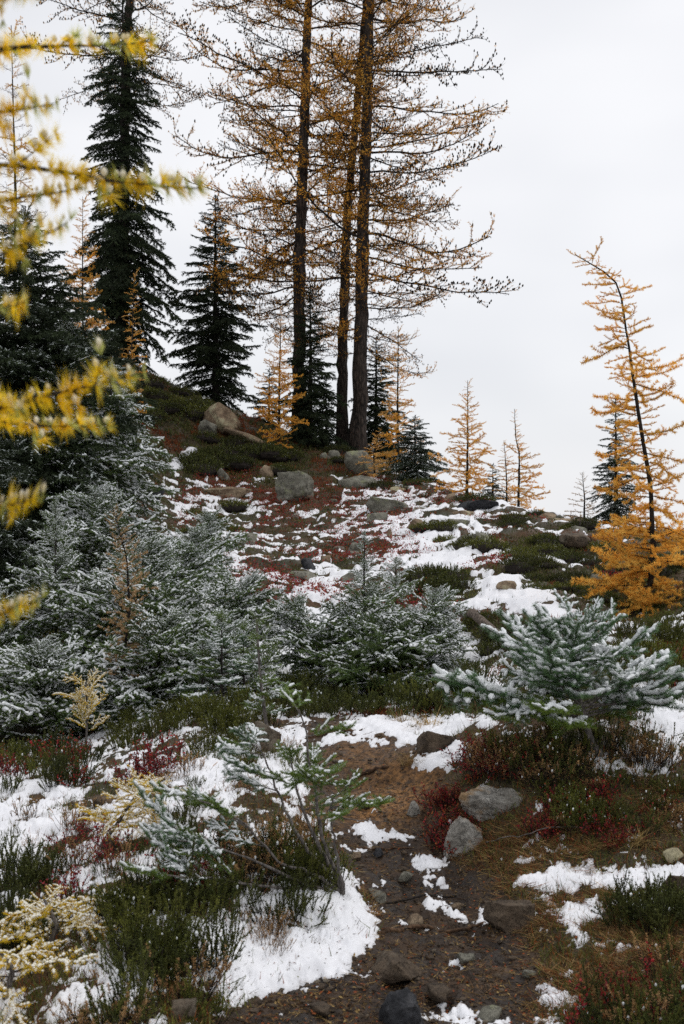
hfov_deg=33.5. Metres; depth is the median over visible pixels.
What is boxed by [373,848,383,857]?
rock
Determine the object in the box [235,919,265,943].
heather shrub
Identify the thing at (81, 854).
heather shrub
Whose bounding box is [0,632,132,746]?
hemlock tree
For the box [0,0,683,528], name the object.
sky
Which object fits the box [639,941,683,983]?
huckleberry shrub
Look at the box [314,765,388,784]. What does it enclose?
tree root
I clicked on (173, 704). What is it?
heather shrub
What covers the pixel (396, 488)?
rock
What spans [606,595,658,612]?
heath mound
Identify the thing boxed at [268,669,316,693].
heather shrub
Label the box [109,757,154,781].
huckleberry shrub
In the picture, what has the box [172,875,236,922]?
heather shrub
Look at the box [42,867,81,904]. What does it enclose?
huckleberry shrub
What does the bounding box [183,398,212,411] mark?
heath mound
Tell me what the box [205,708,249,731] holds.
heather shrub
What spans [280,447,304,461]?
heath mound
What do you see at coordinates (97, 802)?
rock
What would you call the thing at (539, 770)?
heather shrub
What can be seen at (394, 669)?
heather shrub
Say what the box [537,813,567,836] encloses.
heather shrub
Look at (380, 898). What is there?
rock
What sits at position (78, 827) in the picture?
huckleberry shrub
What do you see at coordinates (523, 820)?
huckleberry shrub
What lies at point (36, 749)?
heather shrub
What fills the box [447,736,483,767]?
huckleberry shrub
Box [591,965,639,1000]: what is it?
huckleberry shrub
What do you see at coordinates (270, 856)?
heather shrub
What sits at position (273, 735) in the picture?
rock
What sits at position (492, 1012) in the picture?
rock
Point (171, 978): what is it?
heather shrub
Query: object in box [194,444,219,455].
heath mound
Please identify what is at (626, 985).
heather shrub
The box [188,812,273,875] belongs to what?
heather shrub
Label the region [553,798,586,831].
heather shrub
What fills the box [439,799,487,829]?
huckleberry shrub
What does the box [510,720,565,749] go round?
heather shrub
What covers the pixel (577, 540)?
rock
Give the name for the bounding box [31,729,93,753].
huckleberry shrub
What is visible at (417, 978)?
pebbles
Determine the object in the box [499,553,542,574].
heath mound
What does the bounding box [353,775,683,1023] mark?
dead grass
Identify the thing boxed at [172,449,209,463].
heath mound
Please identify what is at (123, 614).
larch tree
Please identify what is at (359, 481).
rock
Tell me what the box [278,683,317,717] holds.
heather shrub
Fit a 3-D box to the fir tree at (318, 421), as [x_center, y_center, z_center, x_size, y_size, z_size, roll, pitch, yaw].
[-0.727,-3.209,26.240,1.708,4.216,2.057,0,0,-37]
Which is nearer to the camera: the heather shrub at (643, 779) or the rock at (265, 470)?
the heather shrub at (643, 779)
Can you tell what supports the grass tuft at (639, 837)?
on the ground at (398, 774)
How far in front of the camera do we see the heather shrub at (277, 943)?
4.00 m
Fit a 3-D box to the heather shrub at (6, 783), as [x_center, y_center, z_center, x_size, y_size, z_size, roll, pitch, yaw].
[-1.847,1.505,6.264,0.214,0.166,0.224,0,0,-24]
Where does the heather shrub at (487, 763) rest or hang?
on the ground at (398, 774)
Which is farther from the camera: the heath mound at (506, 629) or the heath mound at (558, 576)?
the heath mound at (558, 576)
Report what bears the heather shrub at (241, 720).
on the ground at (398, 774)
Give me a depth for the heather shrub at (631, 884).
4.34 m
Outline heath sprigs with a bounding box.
[0,701,683,1023]
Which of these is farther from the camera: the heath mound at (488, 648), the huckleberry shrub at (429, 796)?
the heath mound at (488, 648)
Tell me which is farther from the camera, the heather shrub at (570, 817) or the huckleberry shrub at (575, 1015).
the heather shrub at (570, 817)
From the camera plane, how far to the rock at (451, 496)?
19.99 m
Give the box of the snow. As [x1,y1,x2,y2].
[0,447,683,1023]
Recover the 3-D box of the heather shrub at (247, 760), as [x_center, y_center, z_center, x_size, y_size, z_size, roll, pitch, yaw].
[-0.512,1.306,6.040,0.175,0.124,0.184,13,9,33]
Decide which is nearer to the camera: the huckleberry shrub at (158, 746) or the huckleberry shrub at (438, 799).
the huckleberry shrub at (438, 799)
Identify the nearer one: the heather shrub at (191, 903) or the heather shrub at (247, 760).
the heather shrub at (191, 903)
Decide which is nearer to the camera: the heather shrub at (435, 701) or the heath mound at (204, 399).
the heather shrub at (435, 701)
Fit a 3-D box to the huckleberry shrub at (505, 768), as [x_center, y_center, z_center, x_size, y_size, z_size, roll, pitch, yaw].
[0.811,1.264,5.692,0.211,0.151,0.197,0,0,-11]
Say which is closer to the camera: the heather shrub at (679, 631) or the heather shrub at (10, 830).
the heather shrub at (10, 830)
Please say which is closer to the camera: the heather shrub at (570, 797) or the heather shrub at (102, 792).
the heather shrub at (570, 797)
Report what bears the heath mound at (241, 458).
on the ground at (398, 774)
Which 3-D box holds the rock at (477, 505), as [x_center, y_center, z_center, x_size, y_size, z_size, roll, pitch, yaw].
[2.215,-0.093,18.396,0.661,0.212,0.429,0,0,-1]
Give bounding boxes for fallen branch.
[355,887,456,903]
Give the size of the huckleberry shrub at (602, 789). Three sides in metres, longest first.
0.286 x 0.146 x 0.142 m
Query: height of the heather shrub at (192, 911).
0.206 m
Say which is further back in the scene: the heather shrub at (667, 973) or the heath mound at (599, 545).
the heath mound at (599, 545)
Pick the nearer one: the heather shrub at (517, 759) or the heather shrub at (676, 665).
the heather shrub at (517, 759)
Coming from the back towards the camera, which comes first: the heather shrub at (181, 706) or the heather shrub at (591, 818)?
the heather shrub at (181, 706)
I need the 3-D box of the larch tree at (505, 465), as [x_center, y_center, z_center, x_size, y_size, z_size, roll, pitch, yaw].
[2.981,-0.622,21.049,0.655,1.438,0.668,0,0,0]
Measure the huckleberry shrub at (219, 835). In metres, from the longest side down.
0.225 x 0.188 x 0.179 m
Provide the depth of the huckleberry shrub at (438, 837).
5.34 m
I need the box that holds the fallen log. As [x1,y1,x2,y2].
[439,606,510,651]
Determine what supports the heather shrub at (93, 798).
on the ground at (398, 774)
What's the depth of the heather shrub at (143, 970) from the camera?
3.29 m
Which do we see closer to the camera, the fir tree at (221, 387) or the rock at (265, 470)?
the rock at (265, 470)
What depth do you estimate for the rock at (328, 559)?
14.58 m
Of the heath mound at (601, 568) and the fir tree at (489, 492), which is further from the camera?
the fir tree at (489, 492)
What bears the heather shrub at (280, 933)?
on the ground at (398, 774)
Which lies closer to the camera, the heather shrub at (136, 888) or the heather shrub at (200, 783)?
the heather shrub at (136, 888)
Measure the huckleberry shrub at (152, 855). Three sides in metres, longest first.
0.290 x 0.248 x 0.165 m
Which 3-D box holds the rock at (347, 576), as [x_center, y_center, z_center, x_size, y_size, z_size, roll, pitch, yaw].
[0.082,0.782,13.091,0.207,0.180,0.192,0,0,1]
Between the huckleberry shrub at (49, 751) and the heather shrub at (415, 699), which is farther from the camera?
the heather shrub at (415, 699)
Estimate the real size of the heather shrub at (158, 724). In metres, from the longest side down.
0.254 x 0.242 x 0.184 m
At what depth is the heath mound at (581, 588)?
11.66 m
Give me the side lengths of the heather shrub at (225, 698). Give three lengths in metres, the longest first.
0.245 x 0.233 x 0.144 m
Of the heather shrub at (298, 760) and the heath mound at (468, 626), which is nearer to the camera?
the heather shrub at (298, 760)
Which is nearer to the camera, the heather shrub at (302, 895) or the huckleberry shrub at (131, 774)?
the heather shrub at (302, 895)
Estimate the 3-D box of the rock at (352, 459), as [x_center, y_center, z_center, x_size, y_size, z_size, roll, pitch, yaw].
[0.476,-0.878,23.423,0.636,0.799,0.842,0,0,23]
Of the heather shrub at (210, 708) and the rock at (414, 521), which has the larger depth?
the rock at (414, 521)
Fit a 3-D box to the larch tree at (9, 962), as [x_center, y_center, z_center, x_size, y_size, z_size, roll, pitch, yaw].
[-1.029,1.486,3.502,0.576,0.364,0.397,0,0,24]
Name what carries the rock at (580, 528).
on the ground at (398, 774)
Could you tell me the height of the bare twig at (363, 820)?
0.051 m
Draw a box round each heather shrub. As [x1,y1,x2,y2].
[0,738,24,766]
[0,770,26,797]
[0,824,25,841]
[0,829,50,868]
[0,847,50,890]
[0,855,57,890]
[0,876,36,919]
[0,878,36,917]
[0,890,48,954]
[0,897,42,948]
[1,844,58,891]
[3,736,44,762]
[3,899,55,945]
[4,744,40,771]
[5,734,46,759]
[8,834,67,877]
[10,793,39,820]
[11,839,74,887]
[17,748,66,779]
[21,828,46,845]
[24,746,52,767]
[27,738,56,755]
[32,755,88,791]
[36,727,69,755]
[38,961,146,1023]
[39,745,83,771]
[40,879,117,925]
[45,832,100,872]
[48,755,96,784]
[49,749,99,784]
[49,800,93,831]
[50,809,87,833]
[51,736,84,750]
[51,743,86,754]
[63,734,108,761]
[63,983,157,1023]
[73,819,99,835]
[74,923,207,979]
[76,941,164,1023]
[78,952,170,1023]
[83,877,137,926]
[86,864,162,926]
[89,784,118,797]
[89,853,119,878]
[91,835,139,874]
[92,793,113,808]
[94,891,155,956]
[96,706,133,732]
[96,872,169,907]
[97,891,185,972]
[99,883,171,923]
[99,935,178,990]
[101,876,163,920]
[104,720,145,750]
[104,913,162,952]
[106,731,141,749]
[110,874,141,910]
[111,884,220,945]
[113,857,170,904]
[114,717,144,738]
[117,888,189,968]
[119,831,160,858]
[120,705,148,724]
[123,916,185,966]
[125,905,183,946]
[132,916,203,986]
[135,715,163,736]
[135,878,196,914]
[139,713,177,739]
[140,704,189,738]
[143,910,208,986]
[145,856,174,885]
[145,941,232,1004]
[146,873,201,904]
[147,871,193,909]
[148,805,177,819]
[151,694,191,719]
[152,837,227,914]
[157,768,188,780]
[158,899,241,980]
[160,805,202,831]
[162,899,255,969]
[163,860,213,897]
[168,709,195,730]
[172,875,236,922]
[173,688,218,720]
[173,743,211,764]
[174,799,209,816]
[174,869,234,909]
[174,912,235,971]
[175,750,216,776]
[177,695,219,721]
[178,964,245,1023]
[183,774,206,786]
[185,724,222,750]
[185,733,236,756]
[188,787,220,810]
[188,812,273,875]
[191,696,235,727]
[192,695,223,712]
[192,869,256,922]
[197,698,239,735]
[199,700,228,716]
[199,855,252,885]
[202,711,239,733]
[204,855,256,885]
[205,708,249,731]
[205,753,223,759]
[206,694,239,712]
[208,692,238,710]
[208,816,268,857]
[209,724,258,757]
[210,854,259,896]
[210,855,268,905]
[212,711,250,732]
[216,722,250,745]
[218,705,255,727]
[220,681,266,712]
[220,826,293,893]
[228,747,258,765]
[228,908,264,926]
[229,779,251,790]
[231,811,299,859]
[233,825,288,879]
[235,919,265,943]
[236,829,333,886]
[237,832,300,874]
[238,699,271,713]
[241,871,314,927]
[242,698,284,726]
[243,810,310,856]
[246,906,285,939]
[250,809,288,831]
[251,915,289,935]
[254,681,308,705]
[257,748,277,759]
[259,927,296,955]
[262,806,328,848]
[262,923,291,940]
[263,839,321,883]
[263,908,293,927]
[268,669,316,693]
[269,815,324,857]
[271,820,331,866]
[272,863,320,898]
[273,842,356,881]
[275,735,311,758]
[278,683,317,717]
[279,665,325,690]
[279,754,303,768]
[282,837,336,890]
[282,868,338,927]
[285,668,314,689]
[287,851,347,891]
[289,853,336,886]
[292,684,322,708]
[293,686,331,705]
[296,820,315,833]
[301,688,347,717]
[307,848,354,882]
[311,683,357,697]
[312,682,344,707]
[314,681,358,714]
[331,674,364,689]
[338,688,393,716]
[344,679,390,712]
[367,668,418,699]
[369,662,404,677]
[372,663,423,673]
[374,666,396,687]
[379,665,425,706]
[385,693,427,718]
[389,681,427,706]
[399,674,441,708]
[399,677,454,713]
[402,660,439,685]
[403,680,451,712]
[412,684,451,711]
[427,677,461,710]
[450,657,479,671]
[452,657,491,677]
[463,660,510,682]
[463,733,511,783]
[474,745,502,776]
[478,724,530,768]
[483,746,529,784]
[486,723,530,752]
[498,738,559,775]
[501,726,560,783]
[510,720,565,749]
[514,732,563,767]
[518,753,566,790]
[519,730,574,768]
[521,719,569,746]
[522,736,578,764]
[522,740,581,793]
[525,729,580,771]
[526,752,579,787]
[529,774,579,803]
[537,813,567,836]
[539,781,593,813]
[543,722,583,746]
[543,727,575,748]
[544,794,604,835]
[548,796,588,829]
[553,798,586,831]
[554,736,596,778]
[561,989,649,1023]
[562,790,601,817]
[567,722,604,754]
[569,741,614,782]
[571,779,598,798]
[575,706,632,751]
[576,799,626,817]
[576,957,638,1020]
[578,707,628,751]
[578,760,640,792]
[582,768,622,792]
[585,795,623,818]
[585,800,632,829]
[588,796,645,822]
[589,869,669,932]
[597,968,656,1023]
[598,877,652,920]
[598,996,664,1023]
[599,716,641,753]
[601,984,673,1023]
[605,731,645,767]
[608,882,683,936]
[610,618,644,641]
[610,618,651,636]
[611,878,683,919]
[611,985,683,1023]
[612,632,657,649]
[612,719,645,745]
[614,643,650,668]
[616,637,647,662]
[617,654,638,670]
[620,767,660,793]
[621,802,672,839]
[623,880,683,925]
[624,762,655,790]
[625,635,669,660]
[626,734,669,773]
[628,617,674,638]
[630,638,677,657]
[630,652,683,687]
[630,878,683,941]
[630,931,683,974]
[631,977,683,1023]
[632,725,683,773]
[632,942,683,999]
[635,871,681,898]
[637,713,683,766]
[637,732,675,766]
[637,783,668,813]
[641,981,683,1023]
[643,608,681,629]
[643,634,683,661]
[647,661,683,688]
[649,770,683,797]
[650,618,683,642]
[650,957,682,1019]
[651,803,683,832]
[651,926,683,964]
[653,626,683,642]
[654,623,683,643]
[655,790,682,810]
[657,795,681,821]
[660,881,683,909]
[662,889,683,919]
[665,655,683,681]
[667,654,683,679]
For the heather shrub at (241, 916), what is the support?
on the ground at (398, 774)
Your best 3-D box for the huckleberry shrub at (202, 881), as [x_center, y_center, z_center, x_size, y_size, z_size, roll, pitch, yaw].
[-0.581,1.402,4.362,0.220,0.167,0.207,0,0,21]
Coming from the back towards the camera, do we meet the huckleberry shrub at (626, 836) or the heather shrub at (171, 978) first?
the huckleberry shrub at (626, 836)
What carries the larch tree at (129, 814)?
on the ground at (398, 774)
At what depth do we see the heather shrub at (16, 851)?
5.06 m
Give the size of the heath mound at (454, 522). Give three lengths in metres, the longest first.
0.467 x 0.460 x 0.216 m
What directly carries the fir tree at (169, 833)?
on the ground at (398, 774)
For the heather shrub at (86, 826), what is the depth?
5.36 m
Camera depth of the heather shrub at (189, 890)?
4.15 m
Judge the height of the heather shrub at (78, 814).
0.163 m
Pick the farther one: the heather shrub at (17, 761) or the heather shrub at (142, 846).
the heather shrub at (17, 761)
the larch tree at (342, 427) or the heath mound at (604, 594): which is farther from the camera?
the larch tree at (342, 427)
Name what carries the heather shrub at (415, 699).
on the ground at (398, 774)
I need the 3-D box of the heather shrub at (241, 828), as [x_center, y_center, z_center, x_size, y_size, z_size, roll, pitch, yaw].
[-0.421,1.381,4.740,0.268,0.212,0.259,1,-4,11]
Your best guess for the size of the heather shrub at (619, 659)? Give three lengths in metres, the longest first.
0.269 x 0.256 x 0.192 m
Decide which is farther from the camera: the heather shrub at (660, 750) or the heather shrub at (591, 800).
the heather shrub at (660, 750)
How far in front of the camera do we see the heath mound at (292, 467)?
23.34 m
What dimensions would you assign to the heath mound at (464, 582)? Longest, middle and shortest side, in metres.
0.603 x 0.603 x 0.335 m
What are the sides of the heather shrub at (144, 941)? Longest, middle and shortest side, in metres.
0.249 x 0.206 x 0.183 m
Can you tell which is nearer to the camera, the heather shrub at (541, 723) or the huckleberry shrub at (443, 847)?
the huckleberry shrub at (443, 847)
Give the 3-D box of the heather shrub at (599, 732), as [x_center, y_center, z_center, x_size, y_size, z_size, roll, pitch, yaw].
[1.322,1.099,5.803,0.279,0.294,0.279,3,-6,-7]
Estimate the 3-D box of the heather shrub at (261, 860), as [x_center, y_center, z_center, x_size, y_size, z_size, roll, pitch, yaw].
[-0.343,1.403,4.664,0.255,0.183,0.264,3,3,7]
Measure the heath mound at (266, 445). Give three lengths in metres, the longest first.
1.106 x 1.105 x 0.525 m
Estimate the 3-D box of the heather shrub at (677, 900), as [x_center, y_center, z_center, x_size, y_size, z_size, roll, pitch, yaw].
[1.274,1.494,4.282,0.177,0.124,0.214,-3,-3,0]
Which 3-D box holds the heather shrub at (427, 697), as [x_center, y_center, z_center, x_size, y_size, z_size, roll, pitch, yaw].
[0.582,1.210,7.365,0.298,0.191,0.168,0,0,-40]
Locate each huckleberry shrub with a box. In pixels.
[0,753,24,773]
[1,743,27,766]
[1,754,36,776]
[27,740,91,765]
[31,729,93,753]
[39,736,91,763]
[39,864,89,896]
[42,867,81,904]
[44,824,85,843]
[44,829,96,851]
[48,870,89,907]
[56,760,109,786]
[56,835,96,860]
[69,814,107,836]
[82,838,138,874]
[86,817,147,862]
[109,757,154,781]
[111,752,160,778]
[121,766,151,787]
[124,739,160,778]
[128,745,174,775]
[135,754,173,778]
[136,732,171,764]
[145,730,194,761]
[145,846,211,877]
[147,751,192,771]
[175,862,216,888]
[179,843,223,873]
[198,823,236,860]
[412,782,460,811]
[414,788,440,807]
[421,807,480,830]
[423,828,448,852]
[424,785,449,810]
[424,818,447,847]
[425,824,480,852]
[426,785,458,814]
[429,781,462,799]
[431,827,456,859]
[433,784,479,807]
[434,783,465,807]
[439,736,490,759]
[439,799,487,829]
[439,803,467,825]
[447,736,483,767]
[450,749,503,785]
[455,734,484,760]
[456,750,502,776]
[458,752,508,779]
[459,731,514,754]
[470,729,501,757]
[477,760,520,775]
[480,754,516,782]
[508,734,535,758]
[514,756,550,778]
[516,804,555,842]
[521,799,568,838]
[522,741,563,780]
[529,810,567,838]
[538,785,567,819]
[540,783,602,803]
[540,816,573,840]
[562,993,605,1023]
[566,965,662,1017]
[568,778,620,801]
[570,804,619,835]
[573,779,612,800]
[577,809,625,839]
[586,772,620,801]
[590,961,628,990]
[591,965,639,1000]
[593,820,633,853]
[598,803,626,838]
[600,826,654,850]
[605,794,633,816]
[610,976,654,992]
[620,809,655,836]
[629,795,653,815]
[632,976,670,1018]
[632,990,682,1019]
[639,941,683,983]
[643,790,682,817]
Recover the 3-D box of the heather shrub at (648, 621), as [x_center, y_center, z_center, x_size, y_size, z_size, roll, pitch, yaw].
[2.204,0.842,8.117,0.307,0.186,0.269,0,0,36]
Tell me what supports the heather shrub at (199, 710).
on the ground at (398, 774)
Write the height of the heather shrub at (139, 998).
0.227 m
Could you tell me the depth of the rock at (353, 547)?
15.28 m
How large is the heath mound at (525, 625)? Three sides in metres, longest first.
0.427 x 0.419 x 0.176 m
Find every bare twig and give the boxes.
[334,816,390,822]
[487,826,575,842]
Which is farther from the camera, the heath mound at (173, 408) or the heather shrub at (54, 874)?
the heath mound at (173, 408)
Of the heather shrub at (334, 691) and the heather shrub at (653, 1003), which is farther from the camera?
the heather shrub at (334, 691)
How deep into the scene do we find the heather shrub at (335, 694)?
7.64 m
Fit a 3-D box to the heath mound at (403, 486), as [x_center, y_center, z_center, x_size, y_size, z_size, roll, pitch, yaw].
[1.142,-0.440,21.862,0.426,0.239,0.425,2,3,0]
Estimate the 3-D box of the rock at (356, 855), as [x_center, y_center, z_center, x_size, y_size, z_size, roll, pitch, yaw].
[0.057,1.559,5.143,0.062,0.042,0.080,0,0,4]
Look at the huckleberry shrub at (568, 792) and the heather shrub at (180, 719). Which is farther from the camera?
the heather shrub at (180, 719)
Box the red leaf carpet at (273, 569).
[172,463,637,608]
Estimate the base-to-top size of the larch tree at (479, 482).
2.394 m
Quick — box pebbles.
[226,719,545,1023]
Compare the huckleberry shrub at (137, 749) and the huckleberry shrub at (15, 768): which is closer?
the huckleberry shrub at (137, 749)
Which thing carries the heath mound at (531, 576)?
on the ground at (398, 774)
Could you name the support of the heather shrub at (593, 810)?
on the ground at (398, 774)
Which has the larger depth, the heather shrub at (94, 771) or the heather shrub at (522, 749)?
the heather shrub at (94, 771)
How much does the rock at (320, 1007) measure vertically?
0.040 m
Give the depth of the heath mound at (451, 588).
11.97 m
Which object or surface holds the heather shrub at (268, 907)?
on the ground at (398, 774)
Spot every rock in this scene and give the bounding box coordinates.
[91,794,116,806]
[102,836,117,850]
[132,484,165,501]
[171,997,196,1020]
[198,419,216,434]
[203,402,240,434]
[203,486,251,497]
[216,468,229,480]
[222,427,264,445]
[230,533,257,544]
[255,721,280,752]
[258,465,274,477]
[271,588,280,599]
[275,471,313,501]
[290,571,316,579]
[301,558,315,569]
[309,1001,331,1016]
[320,452,328,458]
[321,555,330,562]
[328,450,339,457]
[337,475,376,488]
[341,572,355,581]
[344,450,379,476]
[347,542,362,551]
[349,851,361,859]
[365,496,407,512]
[367,512,387,522]
[367,888,386,903]
[371,950,422,984]
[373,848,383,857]
[376,733,384,736]
[378,987,423,1023]
[387,529,391,538]
[390,486,404,490]
[398,871,412,881]
[407,518,422,527]
[407,801,420,816]
[407,913,422,929]
[415,731,456,753]
[426,982,450,1002]
[443,816,482,858]
[444,493,456,502]
[447,518,469,524]
[450,902,463,910]
[452,510,473,515]
[457,953,475,966]
[458,500,498,510]
[459,785,522,822]
[472,532,490,542]
[478,1005,501,1022]
[482,899,534,933]
[496,580,516,589]
[522,970,535,977]
[540,512,555,518]
[548,518,583,521]
[559,533,590,547]
[571,525,586,531]
[590,574,605,581]
[662,875,683,890]
[663,848,683,862]
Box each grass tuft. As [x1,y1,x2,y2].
[378,742,424,767]
[385,706,413,722]
[405,704,443,727]
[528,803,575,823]
[604,818,671,852]
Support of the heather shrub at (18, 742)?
on the ground at (398, 774)
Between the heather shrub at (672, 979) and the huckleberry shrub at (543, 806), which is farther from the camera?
the huckleberry shrub at (543, 806)
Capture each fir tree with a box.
[51,0,185,379]
[119,680,395,894]
[160,193,268,414]
[162,634,233,710]
[172,609,267,700]
[189,620,292,703]
[234,609,290,725]
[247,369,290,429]
[274,285,357,450]
[319,380,336,442]
[347,334,408,471]
[376,415,450,485]
[429,588,683,757]
[481,463,510,500]
[584,399,644,526]
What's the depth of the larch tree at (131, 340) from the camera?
22.98 m
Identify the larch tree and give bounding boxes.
[0,0,212,630]
[0,16,50,332]
[0,883,117,949]
[0,937,99,1023]
[20,0,209,322]
[52,667,109,743]
[60,192,121,370]
[75,764,187,848]
[97,504,158,712]
[120,269,151,423]
[172,0,435,439]
[206,0,523,452]
[253,312,308,447]
[262,0,451,447]
[356,428,390,477]
[371,324,423,472]
[428,380,496,497]
[493,439,516,503]
[502,409,550,511]
[563,472,600,518]
[566,236,683,617]
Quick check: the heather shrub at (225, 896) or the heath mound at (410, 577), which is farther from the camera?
the heath mound at (410, 577)
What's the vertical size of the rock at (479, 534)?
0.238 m
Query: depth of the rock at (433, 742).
6.19 m
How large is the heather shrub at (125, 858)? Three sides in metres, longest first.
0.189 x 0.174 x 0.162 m
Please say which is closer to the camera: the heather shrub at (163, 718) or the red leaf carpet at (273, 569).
the heather shrub at (163, 718)
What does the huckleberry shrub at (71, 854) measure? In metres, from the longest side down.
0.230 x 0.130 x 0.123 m
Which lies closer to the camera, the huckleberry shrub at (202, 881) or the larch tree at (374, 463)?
the huckleberry shrub at (202, 881)
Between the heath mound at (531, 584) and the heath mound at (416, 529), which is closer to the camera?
the heath mound at (531, 584)
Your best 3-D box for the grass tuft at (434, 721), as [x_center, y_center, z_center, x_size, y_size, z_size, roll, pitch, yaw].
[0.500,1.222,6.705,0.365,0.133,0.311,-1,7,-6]
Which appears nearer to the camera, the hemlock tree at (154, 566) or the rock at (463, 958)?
the rock at (463, 958)
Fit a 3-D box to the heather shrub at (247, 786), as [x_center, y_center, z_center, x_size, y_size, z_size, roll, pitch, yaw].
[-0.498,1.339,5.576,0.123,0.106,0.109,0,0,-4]
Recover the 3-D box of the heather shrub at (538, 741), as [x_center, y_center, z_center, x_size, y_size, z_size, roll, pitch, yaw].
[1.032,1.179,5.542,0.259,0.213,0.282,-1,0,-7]
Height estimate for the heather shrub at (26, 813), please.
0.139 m
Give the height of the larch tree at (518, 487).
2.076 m
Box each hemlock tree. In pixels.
[0,204,154,599]
[0,401,80,644]
[0,496,103,686]
[0,542,182,695]
[0,582,69,729]
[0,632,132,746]
[2,312,141,565]
[14,289,162,514]
[22,481,169,583]
[37,529,211,698]
[45,598,241,720]
[64,358,181,553]
[81,326,158,470]
[136,565,287,668]
[156,506,251,591]
[156,524,232,614]
[157,605,283,694]
[257,591,367,691]
[294,607,459,694]
[295,528,432,685]
[366,555,442,630]
[370,583,474,687]
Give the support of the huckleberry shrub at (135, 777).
on the ground at (398, 774)
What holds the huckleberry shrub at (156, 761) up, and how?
on the ground at (398, 774)
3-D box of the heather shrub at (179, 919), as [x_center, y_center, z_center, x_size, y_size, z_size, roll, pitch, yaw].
[-0.603,1.386,3.791,0.250,0.287,0.316,-1,-2,-26]
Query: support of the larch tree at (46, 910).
on the ground at (398, 774)
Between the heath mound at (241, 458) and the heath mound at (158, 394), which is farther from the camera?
the heath mound at (158, 394)
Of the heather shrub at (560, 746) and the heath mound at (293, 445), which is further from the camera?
the heath mound at (293, 445)
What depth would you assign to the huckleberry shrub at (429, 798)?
5.74 m
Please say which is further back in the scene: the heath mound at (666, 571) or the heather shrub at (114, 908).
the heath mound at (666, 571)
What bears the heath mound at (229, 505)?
on the ground at (398, 774)
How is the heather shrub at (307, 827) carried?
on the ground at (398, 774)
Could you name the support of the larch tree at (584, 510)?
on the ground at (398, 774)
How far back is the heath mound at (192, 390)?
28.17 m
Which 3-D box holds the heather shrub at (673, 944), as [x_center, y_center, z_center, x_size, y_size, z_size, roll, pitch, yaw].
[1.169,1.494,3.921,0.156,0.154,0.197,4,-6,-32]
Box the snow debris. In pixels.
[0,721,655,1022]
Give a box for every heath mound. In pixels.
[133,373,168,391]
[133,411,159,426]
[139,403,168,419]
[140,386,157,396]
[143,399,176,410]
[144,386,174,400]
[154,401,183,414]
[158,396,190,411]
[168,386,193,396]
[171,384,198,394]
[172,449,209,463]
[177,454,223,476]
[179,402,209,419]
[180,405,204,421]
[180,525,196,533]
[181,509,200,514]
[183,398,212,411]
[184,395,215,405]
[191,429,225,443]
[193,456,230,470]
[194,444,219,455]
[195,448,228,463]
[197,445,236,458]
[205,442,244,455]
[211,514,232,522]
[214,522,244,531]
[218,497,249,512]
[220,433,249,446]
[221,453,255,471]
[222,452,254,463]
[230,444,261,459]
[244,439,284,451]
[250,443,286,461]
[270,462,294,470]
[270,464,293,475]
[272,453,291,462]
[280,441,298,451]
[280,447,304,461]
[282,443,293,450]
[321,443,351,453]
[330,455,343,463]
[365,479,394,488]
[394,483,410,491]
[401,478,421,485]
[402,561,452,582]
[405,477,434,484]
[407,563,449,578]
[407,574,462,593]
[408,520,433,532]
[412,577,461,595]
[413,493,433,497]
[419,572,453,579]
[426,518,458,531]
[428,563,470,580]
[433,534,456,542]
[434,571,480,592]
[437,519,457,525]
[445,537,471,550]
[452,490,499,502]
[456,493,496,499]
[458,618,491,631]
[461,530,493,541]
[463,616,489,625]
[465,535,508,552]
[468,609,499,620]
[473,639,501,656]
[479,634,515,645]
[481,626,511,638]
[496,516,527,528]
[497,511,530,520]
[498,545,540,557]
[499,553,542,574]
[511,544,539,552]
[512,551,553,563]
[520,580,553,589]
[520,618,528,627]
[521,533,555,543]
[522,571,551,581]
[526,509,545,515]
[527,531,561,546]
[530,541,567,554]
[536,557,562,568]
[544,579,580,591]
[545,572,577,583]
[547,547,586,563]
[561,570,590,578]
[564,514,600,530]
[569,585,593,594]
[573,553,603,565]
[576,576,616,591]
[577,587,620,605]
[578,539,624,553]
[579,587,619,601]
[590,562,628,575]
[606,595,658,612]
[621,579,674,595]
[626,556,679,577]
[657,586,683,605]
[660,551,683,567]
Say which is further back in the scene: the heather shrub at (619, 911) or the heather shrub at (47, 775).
the heather shrub at (47, 775)
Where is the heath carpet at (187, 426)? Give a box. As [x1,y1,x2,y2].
[27,367,683,724]
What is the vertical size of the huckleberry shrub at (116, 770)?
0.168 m
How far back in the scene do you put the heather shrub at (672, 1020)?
3.36 m
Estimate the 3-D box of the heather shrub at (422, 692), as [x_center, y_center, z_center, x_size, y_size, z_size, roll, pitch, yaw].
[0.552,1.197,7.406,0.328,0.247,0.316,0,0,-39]
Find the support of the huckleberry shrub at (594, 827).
on the ground at (398, 774)
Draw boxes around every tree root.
[308,728,364,738]
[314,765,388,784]
[348,844,411,850]
[378,921,483,933]
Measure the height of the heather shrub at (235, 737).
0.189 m
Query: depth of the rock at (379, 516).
18.08 m
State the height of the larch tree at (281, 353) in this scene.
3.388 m
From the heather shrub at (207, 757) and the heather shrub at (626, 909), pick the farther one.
the heather shrub at (207, 757)
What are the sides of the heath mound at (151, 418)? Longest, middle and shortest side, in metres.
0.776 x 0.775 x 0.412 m
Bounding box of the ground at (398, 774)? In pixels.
[0,366,683,1023]
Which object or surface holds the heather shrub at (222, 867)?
on the ground at (398, 774)
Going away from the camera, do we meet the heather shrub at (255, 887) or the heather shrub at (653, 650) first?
the heather shrub at (255, 887)

